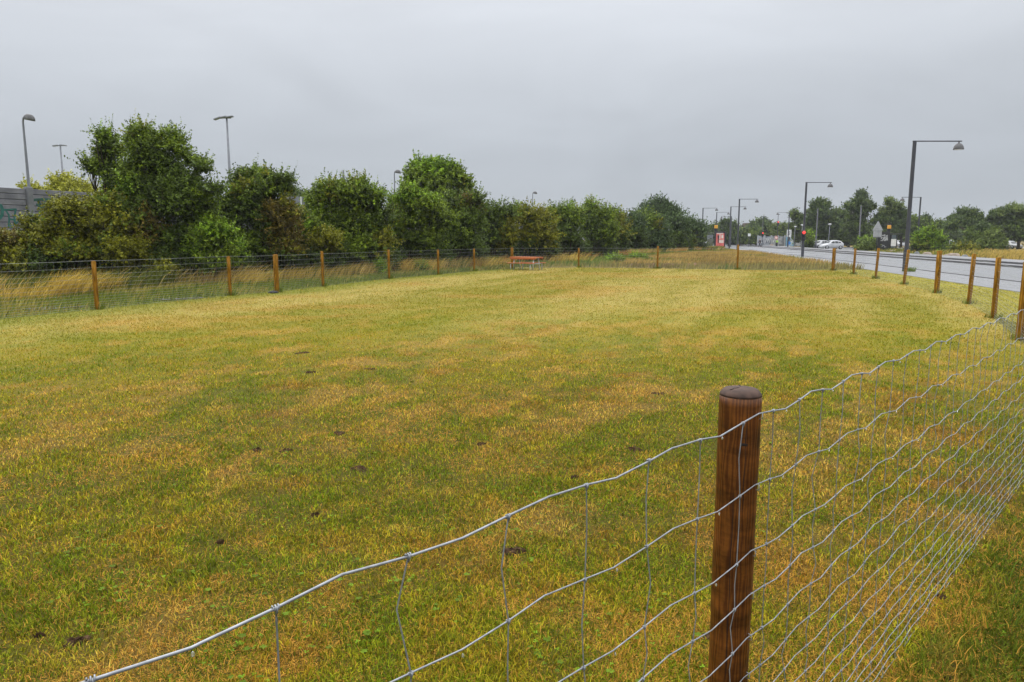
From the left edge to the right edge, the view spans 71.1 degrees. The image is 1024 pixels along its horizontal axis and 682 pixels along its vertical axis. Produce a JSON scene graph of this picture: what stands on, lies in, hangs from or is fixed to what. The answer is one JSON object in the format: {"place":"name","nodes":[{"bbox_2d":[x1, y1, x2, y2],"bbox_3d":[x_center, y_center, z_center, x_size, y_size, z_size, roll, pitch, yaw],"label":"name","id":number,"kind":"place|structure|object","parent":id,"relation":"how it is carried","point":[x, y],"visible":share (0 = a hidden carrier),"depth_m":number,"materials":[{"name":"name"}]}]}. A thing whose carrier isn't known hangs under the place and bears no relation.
{"place":"outdoors","nodes":[
{"label":"outdoors","id":0,"kind":"place"},
{"bbox_2d":[0,263,509,318],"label":"verge grass","id":1,"kind":"structure","parent":0,"point":[184,286],"depth_m":21.28,"materials":[{"name":"green plant"}]},
{"bbox_2d":[0,245,727,297],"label":"tall dry grass","id":2,"kind":"structure","parent":0,"point":[149,278],"depth_m":25.69,"materials":[{"name":"plant"}]},
{"bbox_2d":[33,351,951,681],"bbox_3d":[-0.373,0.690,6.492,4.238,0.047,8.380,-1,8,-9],"label":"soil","id":3,"kind":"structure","parent":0,"point":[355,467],"depth_m":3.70,"materials":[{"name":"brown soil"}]},
{"bbox_2d":[0,230,1023,681],"bbox_3d":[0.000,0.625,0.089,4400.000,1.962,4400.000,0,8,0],"label":"ground","id":4,"kind":"structure","parent":0,"point":[416,346],"depth_m":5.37,"materials":[{"name":"green plant"}]},
{"bbox_2d":[22,114,34,186],"bbox_3d":[-24.182,-8.336,36.188,0.681,6.046,0.427,0,8,0],"label":"hooked lamp","id":5,"kind":"object","parent":4,"relation":"on","point":[30,117],"visible":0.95,"depth_m":35.94,"materials":[{"name":"metal"}]},
{"bbox_2d":[0,220,57,277],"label":"bank shrub","id":6,"kind":"object","parent":4,"relation":"on","point":[31,260],"visible":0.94,"depth_m":24.25,"materials":[{"name":"green plant"}]},
{"bbox_2d":[16,169,99,192],"bbox_3d":[-24.529,-7.625,39.216,5.063,3.603,3.103,0,8,0],"label":"yellow tree","id":7,"kind":"object","parent":4,"relation":"on","point":[63,181],"visible":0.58,"depth_m":38.90,"materials":[{"name":"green plant"}]},
{"bbox_2d":[52,144,66,171],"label":"floodlight mast","id":8,"kind":"object","parent":4,"relation":"on","point":[60,145],"visible":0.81,"depth_m":106.12,"materials":[{"name":"metal"}]},
{"bbox_2d":[91,261,99,309],"bbox_3d":[-9.555,-1.105,16.460,0.102,1.466,0.102,-2,8,-12],"label":"fence post","id":9,"kind":"object","parent":4,"relation":"on","point":[95,283],"visible":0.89,"depth_m":16.40,"materials":[{"name":"brown wood"}]},
{"bbox_2d":[7,179,186,280],"bbox_3d":[-14.773,-3.867,25.577,6.380,3.754,4.219,0,8,0],"label":"hedge shrub","id":10,"kind":"object","parent":4,"relation":"on","point":[67,229],"visible":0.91,"depth_m":24.83,"materials":[{"name":"green plant"}]},
{"bbox_2d":[64,114,131,196],"bbox_3d":[-15.229,-5.573,27.431,3.110,6.073,3.104,-2,8,-14],"label":"hedge shrub","id":11,"kind":"object","parent":4,"relation":"on","point":[105,150],"visible":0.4,"depth_m":26.91,"materials":[{"name":"green plant"}]},
{"bbox_2d":[108,108,259,280],"bbox_3d":[-12.368,-5.167,26.335,5.741,6.305,3.888,0,8,0],"label":"hedge shrub","id":12,"kind":"object","parent":4,"relation":"on","point":[171,189],"visible":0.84,"depth_m":25.39,"materials":[{"name":"green plant"}]},
{"bbox_2d":[0,187,417,230],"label":"concrete wall","id":13,"kind":"structure","parent":4,"relation":"on","point":[14,201],"depth_m":32.59,"materials":[{"name":"grey paint"}]},
{"bbox_2d":[213,115,233,188],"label":"floodlight mast","id":14,"kind":"object","parent":4,"relation":"on","point":[227,132],"visible":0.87,"depth_m":81.43,"materials":[{"name":"metal"}]},
{"bbox_2d":[226,256,231,295],"bbox_3d":[-8.080,-1.684,20.513,0.102,1.476,0.102,-1,8,-10],"label":"fence post","id":15,"kind":"object","parent":4,"relation":"on","point":[229,274],"visible":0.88,"depth_m":20.45,"materials":[{"name":"brown wood"}]},
{"bbox_2d":[214,153,315,275],"bbox_3d":[-10.561,-5.039,29.161,4.847,5.244,3.977,0,8,0],"label":"hedge shrub","id":16,"kind":"object","parent":4,"relation":"on","point":[258,207],"visible":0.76,"depth_m":28.41,"materials":[{"name":"green plant"}]},
{"bbox_2d":[273,254,278,290],"bbox_3d":[-7.201,-1.897,21.909,0.153,1.505,0.153,0,8,-1],"label":"fence post","id":17,"kind":"object","parent":4,"relation":"on","point":[276,270],"visible":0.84,"depth_m":21.82,"materials":[{"name":"brown wood"}]},
{"bbox_2d":[277,186,308,196],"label":"tree","id":18,"kind":"object","parent":4,"relation":"on","point":[298,192],"visible":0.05,"depth_m":72.99,"materials":[{"name":"green plant"}]},
{"bbox_2d":[286,197,304,204],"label":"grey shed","id":19,"kind":"structure","parent":4,"relation":"on","point":[298,200],"depth_m":57.97,"materials":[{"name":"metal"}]},
{"bbox_2d":[0,251,596,301],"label":"straw clumps","id":20,"kind":"object","parent":4,"relation":"on","point":[59,290],"visible":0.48,"depth_m":21.70,"materials":[{"name":"beige plant"}]},
{"bbox_2d":[294,199,348,272],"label":"hedge shrub","id":21,"kind":"object","parent":4,"relation":"on","point":[325,239],"visible":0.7,"depth_m":30.41,"materials":[{"name":"green plant"}]},
{"bbox_2d":[320,251,324,286],"bbox_3d":[-6.482,-2.294,24.531,0.102,1.555,0.102,-1,8,-4],"label":"fence post","id":22,"kind":"object","parent":4,"relation":"on","point":[322,267],"visible":0.87,"depth_m":24.47,"materials":[{"name":"brown wood"}]},
{"bbox_2d":[298,167,406,270],"bbox_3d":[-7.647,-5.489,33.027,5.586,5.043,4.395,0,8,0],"label":"hedge shrub","id":23,"kind":"object","parent":4,"relation":"on","point":[356,211],"visible":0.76,"depth_m":32.50,"materials":[{"name":"green plant"}]},
{"bbox_2d":[371,256,392,272],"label":"weed clump","id":24,"kind":"object","parent":4,"relation":"on","point":[378,262],"visible":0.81,"depth_m":32.32,"materials":[{"name":"green plant"}]},
{"bbox_2d":[365,203,409,262],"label":"hedge shrub","id":25,"kind":"object","parent":4,"relation":"on","point":[399,229],"visible":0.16,"depth_m":36.56,"materials":[{"name":"green plant"}]},
{"bbox_2d":[387,250,389,278],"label":"fence post","id":26,"kind":"object","parent":4,"relation":"on","point":[388,256],"visible":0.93,"depth_m":29.25,"materials":[{"name":"brown wood"}]},
{"bbox_2d":[410,252,431,270],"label":"weed clump","id":27,"kind":"object","parent":4,"relation":"on","point":[422,264],"visible":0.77,"depth_m":34.82,"materials":[{"name":"green plant"}]},
{"bbox_2d":[383,175,463,266],"bbox_3d":[-5.040,-6.186,37.953,5.110,5.058,4.145,0,8,0],"label":"hedge shrub","id":28,"kind":"object","parent":4,"relation":"on","point":[424,210],"visible":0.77,"depth_m":37.13,"materials":[{"name":"green plant"}]},
{"bbox_2d":[395,148,477,200],"bbox_3d":[-5.270,-9.781,48.889,4.760,6.688,5.209,6,10,37],"label":"round tree","id":29,"kind":"object","parent":4,"relation":"on","point":[432,173],"visible":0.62,"depth_m":48.01,"materials":[{"name":"green plant"}]},
{"bbox_2d":[437,250,438,273],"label":"fence post","id":30,"kind":"object","parent":4,"relation":"on","point":[437,261],"visible":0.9,"depth_m":32.66,"materials":[{"name":"brown wood"}]},
{"bbox_2d":[0,248,509,317],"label":"wire fence","id":31,"kind":"object","parent":30,"relation":"attached to","point":[215,281],"visible":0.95,"depth_m":19.27,"materials":[{"name":"grey metal"}]},
{"bbox_2d":[427,181,493,265],"bbox_3d":[-3.204,-6.484,40.411,4.419,4.962,3.821,0,8,0],"label":"hedge shrub","id":32,"kind":"object","parent":4,"relation":"on","point":[469,205],"visible":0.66,"depth_m":39.76,"materials":[{"name":"green plant"}]},
{"bbox_2d":[476,191,524,261],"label":"hedge shrub","id":33,"kind":"object","parent":4,"relation":"on","point":[499,236],"visible":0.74,"depth_m":44.92,"materials":[{"name":"green plant"}]},
{"bbox_2d":[8,364,1020,680],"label":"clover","id":34,"kind":"object","parent":4,"relation":"on","point":[412,576],"visible":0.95,"depth_m":3.24,"materials":[{"name":"green plant"}]},
{"bbox_2d":[508,257,545,269],"bbox_3d":[0.760,-4.101,37.877,1.620,0.690,1.370,5,10,33],"label":"picnic table","id":35,"kind":"object","parent":4,"relation":"on","point":[530,263],"visible":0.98,"depth_m":37.71,"materials":[{"name":"orange wood"}]},
{"bbox_2d":[509,196,566,261],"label":"hedge shrub","id":36,"kind":"object","parent":4,"relation":"on","point":[538,236],"visible":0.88,"depth_m":46.85,"materials":[{"name":"green plant"}]},
{"bbox_2d":[544,197,594,257],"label":"hedge shrub","id":37,"kind":"object","parent":4,"relation":"on","point":[569,224],"visible":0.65,"depth_m":53.58,"materials":[{"name":"green plant"}]},
{"bbox_2d":[562,193,625,256],"bbox_3d":[6.439,-9.491,59.552,5.968,5.571,4.600,0,8,0],"label":"hedge shrub","id":38,"kind":"object","parent":4,"relation":"on","point":[602,232],"visible":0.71,"depth_m":58.66,"materials":[{"name":"green plant"}]},
{"bbox_2d":[604,250,625,262],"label":"weed clump","id":39,"kind":"object","parent":4,"relation":"on","point":[614,258],"visible":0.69,"depth_m":47.69,"materials":[{"name":"green plant"}]},
{"bbox_2d":[599,200,637,252],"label":"hedge shrub","id":40,"kind":"object","parent":4,"relation":"on","point":[624,235],"visible":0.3,"depth_m":64.96,"materials":[{"name":"green plant"}]},
{"bbox_2d":[623,206,652,250],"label":"hedge shrub","id":41,"kind":"object","parent":4,"relation":"on","point":[639,239],"visible":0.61,"depth_m":72.09,"materials":[{"name":"green plant"}]},
{"bbox_2d":[629,248,651,259],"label":"weed clump","id":42,"kind":"object","parent":4,"relation":"on","point":[636,255],"visible":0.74,"depth_m":53.47,"materials":[{"name":"green plant"}]},
{"bbox_2d":[629,205,675,251],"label":"hedge shrub","id":43,"kind":"object","parent":4,"relation":"on","point":[659,231],"visible":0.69,"depth_m":76.41,"materials":[{"name":"green plant"}]},
{"bbox_2d":[628,191,689,239],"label":"hedge tree","id":44,"kind":"object","parent":4,"relation":"on","point":[660,205],"visible":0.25,"depth_m":88.05,"materials":[{"name":"green plant"}]},
{"bbox_2d":[665,208,698,249],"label":"hedge shrub","id":45,"kind":"object","parent":4,"relation":"on","point":[680,236],"visible":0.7,"depth_m":86.13,"materials":[{"name":"green plant"}]},
{"bbox_2d":[500,249,864,269],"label":"meadow grass","id":46,"kind":"structure","parent":4,"relation":"on","point":[718,260],"depth_m":45.48,"materials":[{"name":"green plant"}]},
{"bbox_2d":[683,213,713,248],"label":"hedge shrub","id":47,"kind":"object","parent":4,"relation":"on","point":[699,229],"visible":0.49,"depth_m":96.02,"materials":[{"name":"green plant"}]},
{"bbox_2d":[703,220,721,240],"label":"roadside tree","id":48,"kind":"object","parent":4,"relation":"on","point":[711,228],"visible":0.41,"depth_m":167.16,"materials":[{"name":"green plant"}]},
{"bbox_2d":[707,224,725,247],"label":"bus shelter","id":49,"kind":"object","parent":4,"relation":"on","point":[719,238],"visible":0.91,"depth_m":118.73,"materials":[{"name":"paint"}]},
{"bbox_2d":[711,217,734,245],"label":"roadside tree","id":50,"kind":"object","parent":4,"relation":"on","point":[724,224],"visible":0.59,"depth_m":171.54,"materials":[{"name":"green plant"}]},
{"bbox_2d":[707,385,762,681],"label":"fence post","id":51,"kind":"object","parent":4,"relation":"on","point":[738,404],"visible":0.97,"depth_m":1.68,"materials":[{"name":"brown wood"}]},
{"bbox_2d":[81,309,1023,681],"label":"wire fence","id":52,"kind":"object","parent":51,"relation":"attached to","point":[277,607],"visible":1,"depth_m":1.98,"materials":[{"name":"grey metal"}]},
{"bbox_2d":[731,218,743,245],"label":"roadside tree","id":53,"kind":"object","parent":4,"relation":"on","point":[735,226],"visible":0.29,"depth_m":175.67,"materials":[{"name":"green plant"}]},
{"bbox_2d":[728,207,746,247],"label":"road lamp","id":54,"kind":"object","parent":4,"relation":"on","point":[745,208],"visible":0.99,"depth_m":110.57,"materials":[{"name":"grey metal"}]},
{"bbox_2d":[736,199,758,249],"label":"road lamp","id":55,"kind":"object","parent":4,"relation":"on","point":[756,201],"visible":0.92,"depth_m":89.70,"materials":[{"name":"grey metal"}]},
{"bbox_2d":[731,224,765,245],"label":"roadside tree","id":56,"kind":"object","parent":4,"relation":"on","point":[753,231],"visible":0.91,"depth_m":168.89,"materials":[{"name":"green plant"}]},
{"bbox_2d":[745,215,775,235],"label":"roadside tree","id":57,"kind":"object","parent":4,"relation":"on","point":[764,222],"visible":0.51,"depth_m":186.41,"materials":[{"name":"green plant"}]},
{"bbox_2d":[757,235,799,245],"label":"graffiti wall","id":58,"kind":"structure","parent":4,"relation":"on","point":[768,240],"depth_m":166.21,"materials":[{"name":"concrete"}]},
{"bbox_2d":[766,220,793,245],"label":"roadside tree","id":59,"kind":"object","parent":4,"relation":"on","point":[782,228],"visible":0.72,"depth_m":181.66,"materials":[{"name":"green plant"}]},
{"bbox_2d":[776,212,789,246],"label":"road lamp","id":60,"kind":"object","parent":4,"relation":"on","point":[788,224],"visible":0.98,"depth_m":134.18,"materials":[{"name":"grey metal"}]},
{"bbox_2d":[787,206,803,243],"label":"roadside tree","id":61,"kind":"object","parent":4,"relation":"on","point":[796,216],"visible":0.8,"depth_m":157.43,"materials":[{"name":"green plant"}]},
{"bbox_2d":[800,228,818,247],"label":"bush","id":62,"kind":"object","parent":4,"relation":"on","point":[809,242],"visible":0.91,"depth_m":128.18,"materials":[{"name":"green plant"}]},
{"bbox_2d":[801,196,844,240],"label":"roadside tree","id":63,"kind":"object","parent":4,"relation":"on","point":[826,217],"visible":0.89,"depth_m":146.97,"materials":[{"name":"green plant"}]},
{"bbox_2d":[831,248,835,270],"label":"fence post","id":64,"kind":"object","parent":4,"relation":"on","point":[833,258],"visible":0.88,"depth_m":36.95,"materials":[{"name":"brown wood"}]},
{"bbox_2d":[514,248,831,270],"bbox_3d":[8.462,-4.513,39.272,16.768,1.138,2.315,1,8,8],"label":"wire fence","id":65,"kind":"object","parent":64,"relation":"attached to","point":[667,265],"visible":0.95,"depth_m":38.71,"materials":[{"name":"grey metal"}]},
{"bbox_2d":[829,205,853,246],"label":"roadside tree","id":66,"kind":"object","parent":4,"relation":"on","point":[839,211],"visible":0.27,"depth_m":151.15,"materials":[{"name":"green plant"}]},
{"bbox_2d":[852,249,856,273],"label":"fence post","id":67,"kind":"object","parent":4,"relation":"on","point":[854,261],"visible":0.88,"depth_m":33.16,"materials":[{"name":"brown wood"}]},
{"bbox_2d":[838,186,879,243],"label":"roadside tree","id":68,"kind":"object","parent":4,"relation":"on","point":[850,228],"visible":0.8,"depth_m":137.17,"materials":[{"name":"green plant"}]},
{"bbox_2d":[824,248,902,249],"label":"parking surface","id":69,"kind":"object","parent":4,"relation":"on","point":[848,248],"depth_m":125.58,"materials":[{"name":"grey asphalt"}]},
{"bbox_2d":[819,240,843,248],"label":"parked car","id":70,"kind":"object","parent":69,"relation":"on","point":[836,244],"visible":0.93,"depth_m":117.22,"materials":[{"name":"white paint"}]},
{"bbox_2d":[851,236,881,250],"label":"bush","id":71,"kind":"object","parent":4,"relation":"on","point":[868,244],"visible":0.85,"depth_m":96.88,"materials":[{"name":"green plant"}]},
{"bbox_2d":[713,222,1023,244],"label":"distant woodland","id":72,"kind":"object","parent":4,"relation":"on","point":[871,233],"visible":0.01,"depth_m":198.59,"materials":[{"name":"green plant"}]},
{"bbox_2d":[732,247,1020,281],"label":"kerb","id":73,"kind":"structure","parent":4,"relation":"on","point":[910,268],"depth_m":37.24,"materials":[{"name":"concrete"}]},
{"bbox_2d":[875,248,879,277],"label":"fence post","id":74,"kind":"object","parent":4,"relation":"on","point":[877,262],"visible":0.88,"depth_m":29.26,"materials":[{"name":"brown wood"}]},
{"bbox_2d":[873,221,882,250],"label":"warning sign","id":75,"kind":"object","parent":4,"relation":"on","point":[877,227],"visible":0.94,"depth_m":86.00,"materials":[{"name":"grey metal"}]},
{"bbox_2d":[742,244,1022,264],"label":"kerb","id":76,"kind":"structure","parent":4,"relation":"on","point":[1021,263],"depth_m":60.21,"materials":[{"name":"concrete"}]},
{"bbox_2d":[743,245,1022,267],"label":"kerb","id":77,"kind":"structure","parent":4,"relation":"on","point":[1016,266],"depth_m":56.12,"materials":[{"name":"concrete"}]},
{"bbox_2d":[877,224,903,249],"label":"bus shelter","id":78,"kind":"object","parent":4,"relation":"on","point":[886,240],"visible":0.94,"depth_m":96.01,"materials":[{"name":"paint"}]},
{"bbox_2d":[867,195,915,247],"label":"roadside tree","id":79,"kind":"object","parent":4,"relation":"on","point":[893,213],"visible":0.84,"depth_m":135.00,"materials":[{"name":"green plant"}]},
{"bbox_2d":[903,250,909,283],"bbox_3d":[14.079,-2.469,25.647,0.102,1.591,0.102,4,8,-1],"label":"fence post","id":80,"kind":"object","parent":4,"relation":"on","point":[906,264],"visible":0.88,"depth_m":25.59,"materials":[{"name":"brown wood"}]},
{"bbox_2d":[834,249,1023,338],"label":"wire fence","id":81,"kind":"object","parent":80,"relation":"attached to","point":[948,281],"visible":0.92,"depth_m":18.78,"materials":[{"name":"grey metal"}]},
{"bbox_2d":[900,197,921,233],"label":"road lamp","id":82,"kind":"object","parent":4,"relation":"on","point":[902,199],"visible":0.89,"depth_m":85.56,"materials":[{"name":"grey metal"}]},
{"bbox_2d":[903,214,936,239],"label":"roadside tree","id":83,"kind":"object","parent":4,"relation":"on","point":[924,221],"visible":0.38,"depth_m":146.93,"materials":[{"name":"green plant"}]},
{"bbox_2d":[902,220,952,250],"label":"bush","id":84,"kind":"object","parent":4,"relation":"on","point":[931,237],"visible":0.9,"depth_m":82.71,"materials":[{"name":"green plant"}]},
{"bbox_2d":[934,251,941,292],"bbox_3d":[12.757,-1.895,21.486,0.147,1.620,0.147,0,8,0],"label":"fence post","id":85,"kind":"object","parent":4,"relation":"on","point":[937,268],"visible":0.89,"depth_m":21.42,"materials":[{"name":"brown wood"}]},
{"bbox_2d":[866,247,1023,259],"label":"verge grass","id":86,"kind":"structure","parent":4,"relation":"on","point":[1004,254],"depth_m":71.03,"materials":[{"name":"green plant"}]},
{"bbox_2d":[934,218,961,241],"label":"roadside tree","id":87,"kind":"object","parent":4,"relation":"on","point":[953,235],"visible":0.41,"depth_m":156.70,"materials":[{"name":"green plant"}]},
{"bbox_2d":[941,214,964,240],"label":"roadside tree","id":88,"kind":"object","parent":4,"relation":"on","point":[954,222],"visible":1,"depth_m":114.53,"materials":[{"name":"green plant"}]},
{"bbox_2d":[936,238,986,251],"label":"bush","id":89,"kind":"object","parent":4,"relation":"on","point":[970,245],"visible":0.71,"depth_m":80.88,"materials":[{"name":"green plant"}]},
{"bbox_2d":[942,204,992,231],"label":"roadside tree","id":90,"kind":"object","parent":4,"relation":"on","point":[973,216],"visible":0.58,"depth_m":117.24,"materials":[{"name":"green plant"}]},
{"bbox_2d":[967,254,976,303],"bbox_3d":[11.445,-1.374,17.885,0.102,1.600,0.102,1,9,0],"label":"fence post","id":91,"kind":"object","parent":4,"relation":"on","point":[971,275],"visible":0.84,"depth_m":17.82,"materials":[{"name":"brown wood"}]},
{"bbox_2d":[957,219,999,243],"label":"bush","id":92,"kind":"object","parent":4,"relation":"on","point":[975,231],"visible":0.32,"depth_m":102.95,"materials":[{"name":"green plant"}]},
{"bbox_2d":[973,225,1013,249],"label":"bush","id":93,"kind":"object","parent":4,"relation":"on","point":[993,240],"visible":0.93,"depth_m":96.45,"materials":[{"name":"green plant"}]},
{"bbox_2d":[990,257,1001,317],"bbox_3d":[9.857,-0.908,14.621,0.102,1.593,0.102,-1,9,0],"label":"fence post","id":94,"kind":"object","parent":4,"relation":"on","point":[996,280],"visible":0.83,"depth_m":14.56,"materials":[{"name":"brown wood"}]},
{"bbox_2d":[986,200,1023,248],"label":"roadside tree","id":95,"kind":"object","parent":4,"relation":"on","point":[1009,217],"visible":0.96,"depth_m":115.39,"materials":[{"name":"green plant"}]},
{"bbox_2d":[1007,241,1022,248],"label":"parked car","id":96,"kind":"object","parent":4,"relation":"on","point":[1013,244],"visible":0.48,"depth_m":119.80,"materials":[{"name":"white paint"}]},
{"bbox_2d":[1015,262,1023,339],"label":"fence post","id":97,"kind":"object","parent":4,"relation":"on","point":[1021,313],"visible":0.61,"depth_m":11.38,"materials":[{"name":"brown wood"}]},
{"bbox_2d":[0,0,1023,238],"label":"sky","id":98,"kind":"structure","parent":0,"point":[709,105],"materials":[{"name":"grey"}]},
{"bbox_2d":[90,265,1023,340],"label":"long grass","id":99,"kind":"structure","parent":0,"point":[391,277],"depth_m":20.59,"materials":[{"name":"green plant"}]},
{"bbox_2d":[713,245,1020,291],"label":"cycle path","id":100,"kind":"structure","parent":0,"point":[1002,283],"depth_m":30.96,"materials":[{"name":"grey asphalt"}]},
{"bbox_2d":[801,182,832,256],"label":"road lamp","id":101,"kind":"object","parent":100,"relation":"on","point":[804,217],"visible":0.98,"depth_m":65.36,"materials":[{"name":"grey metal"}]},
{"bbox_2d":[902,141,963,270],"bbox_3d":[20.908,-6.568,35.631,2.543,6.593,0.473,0,8,0],"label":"road lamp","id":102,"kind":"object","parent":100,"relation":"on","point":[958,146],"visible":0.98,"depth_m":35.45,"materials":[{"name":"grey metal"}]},
{"bbox_2d":[725,245,1021,280],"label":"road","id":103,"kind":"structure","parent":0,"point":[929,264],"depth_m":47.88,"materials":[{"name":"grey asphalt"}]},
{"bbox_2d":[736,244,1022,265],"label":"cycle path","id":104,"kind":"structure","parent":0,"point":[911,257],"depth_m":59.69,"materials":[{"name":"grey asphalt"}]},
{"bbox_2d":[744,244,1023,261],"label":"pavement","id":105,"kind":"structure","parent":0,"point":[994,259],"depth_m":62.83,"materials":[{"name":"grey concrete"}]},
{"bbox_2d":[926,534,1023,681],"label":"long grass","id":106,"kind":"structure","parent":0,"point":[1015,593],"depth_m":3.14,"materials":[{"name":"green plant"}]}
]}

